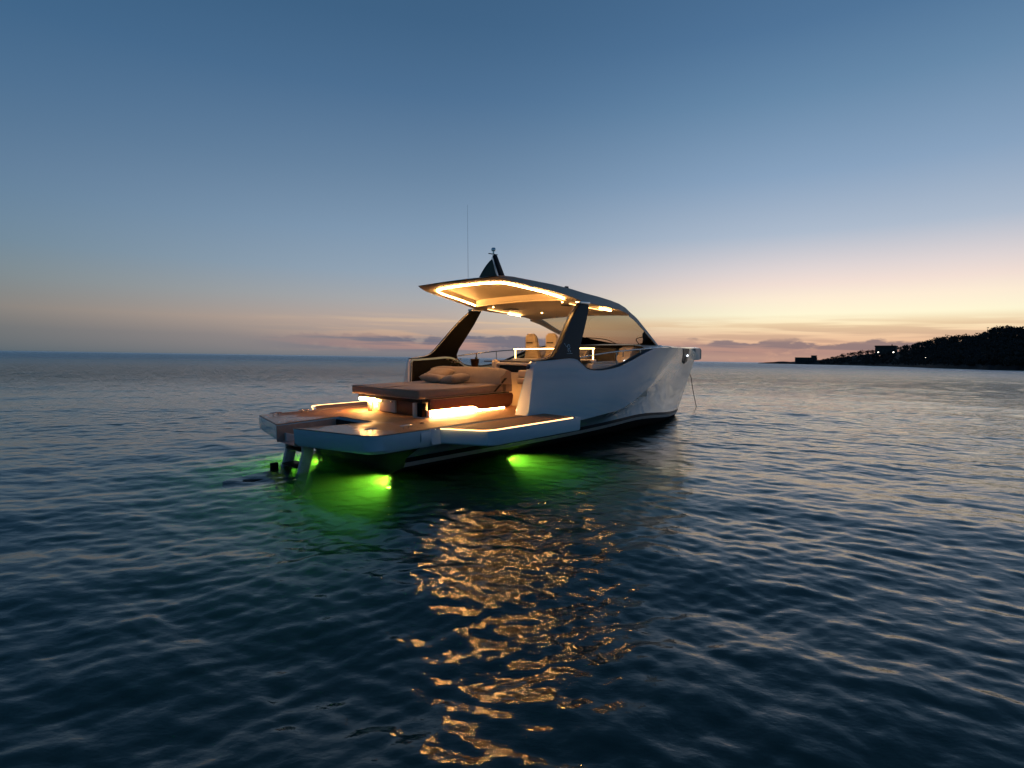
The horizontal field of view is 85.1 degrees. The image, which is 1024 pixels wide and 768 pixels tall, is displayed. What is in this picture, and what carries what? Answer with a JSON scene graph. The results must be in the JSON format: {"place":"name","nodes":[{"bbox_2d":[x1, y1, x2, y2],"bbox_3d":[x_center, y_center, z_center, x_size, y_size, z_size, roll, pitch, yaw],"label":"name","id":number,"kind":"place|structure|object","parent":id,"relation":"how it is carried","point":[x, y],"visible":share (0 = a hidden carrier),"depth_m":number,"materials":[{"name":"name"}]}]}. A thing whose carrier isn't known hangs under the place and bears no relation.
{"place":"outdoors","nodes":[
{"label":"outdoors","id":0,"kind":"place"},
{"bbox_2d":[0,375,1023,767],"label":"sea water surface","id":1,"kind":"object","parent":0,"point":[200,617],"visible":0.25,"depth_m":18.52,"materials":[{"name":"sea water"}]},
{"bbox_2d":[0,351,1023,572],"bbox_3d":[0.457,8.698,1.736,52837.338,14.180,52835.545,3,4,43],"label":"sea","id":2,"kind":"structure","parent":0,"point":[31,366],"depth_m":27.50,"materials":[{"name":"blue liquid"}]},
{"bbox_2d":[222,205,700,495],"bbox_3d":[1.131,-1.167,13.636,5.442,5.649,15.580,3,5,43],"label":"motor yacht","id":3,"kind":"object","parent":2,"relation":"on","point":[572,383],"visible":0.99,"depth_m":10.82,"materials":[{"name":"white paint"}]},
{"bbox_2d":[420,373,444,382],"bbox_3d":[-1.591,-0.110,11.598,0.560,0.191,0.460,9,4,28],"label":"pillow","id":4,"kind":"object","parent":3,"relation":"on","point":[432,378],"visible":0.71,"depth_m":11.43,"materials":[{"name":"beige fabric"}]},
{"bbox_2d":[426,368,453,375],"bbox_3d":[-1.558,-0.216,11.875,0.580,0.169,0.440,5,28,30],"label":"pillow","id":5,"kind":"object","parent":4,"relation":"on","point":[443,371],"visible":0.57,"depth_m":11.81,"materials":[{"name":"beige fabric"}]},
{"bbox_2d":[447,358,460,365],"bbox_3d":[-1.333,-0.500,13.099,0.509,0.221,0.300,3,4,43],"label":"flower bowl","id":6,"kind":"object","parent":3,"relation":"on","point":[454,362],"visible":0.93,"depth_m":13.02,"materials":[{"name":"beige plant"}]},
{"bbox_2d":[440,373,470,383],"bbox_3d":[-1.164,-0.098,11.279,0.460,0.200,0.620,-8,-1,-35],"label":"pillow","id":7,"kind":"object","parent":3,"relation":"on","point":[456,378],"visible":0.91,"depth_m":11.09,"materials":[{"name":"beige fabric"}]},
{"bbox_2d":[470,359,478,366],"bbox_3d":[-0.843,-0.465,12.624,0.206,0.213,0.208,1,3,-6],"label":"wine cooler","id":8,"kind":"object","parent":3,"relation":"on","point":[474,362],"visible":0.88,"depth_m":12.55,"materials":[{"name":"brown metal"}]},
{"bbox_2d":[479,257,497,276],"bbox_3d":[-0.478,-2.389,11.505,0.039,0.464,0.611,3,3,41],"label":"flag","id":9,"kind":"object","parent":3,"relation":"attached to","point":[489,269],"visible":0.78,"depth_m":11.51,"materials":[{"name":"fabric"}]},
{"bbox_2d":[0,0,1023,362],"label":"sky","id":10,"kind":"structure","parent":0,"point":[763,181],"materials":[{"name":"blue"}]},
{"bbox_2d":[758,348,1023,371],"bbox_3d":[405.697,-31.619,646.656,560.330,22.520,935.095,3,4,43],"label":"headland","id":11,"kind":"structure","parent":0,"point":[988,367],"depth_m":350.52,"materials":[{"name":"black stone"}]},
{"bbox_2d":[795,355,816,363],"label":"house","id":12,"kind":"structure","parent":11,"relation":"on","point":[803,360],"depth_m":848.18,"materials":[{"name":"tile"}]},
{"bbox_2d":[875,344,897,354],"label":"house","id":13,"kind":"structure","parent":11,"relation":"on","point":[884,349],"depth_m":577.14,"materials":[{"name":"tile"}]},
{"bbox_2d":[816,325,1023,365],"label":"wood","id":14,"kind":"object","parent":11,"relation":"on","point":[990,346],"visible":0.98,"depth_m":337.58,"materials":[{"name":"plant"}]}
]}

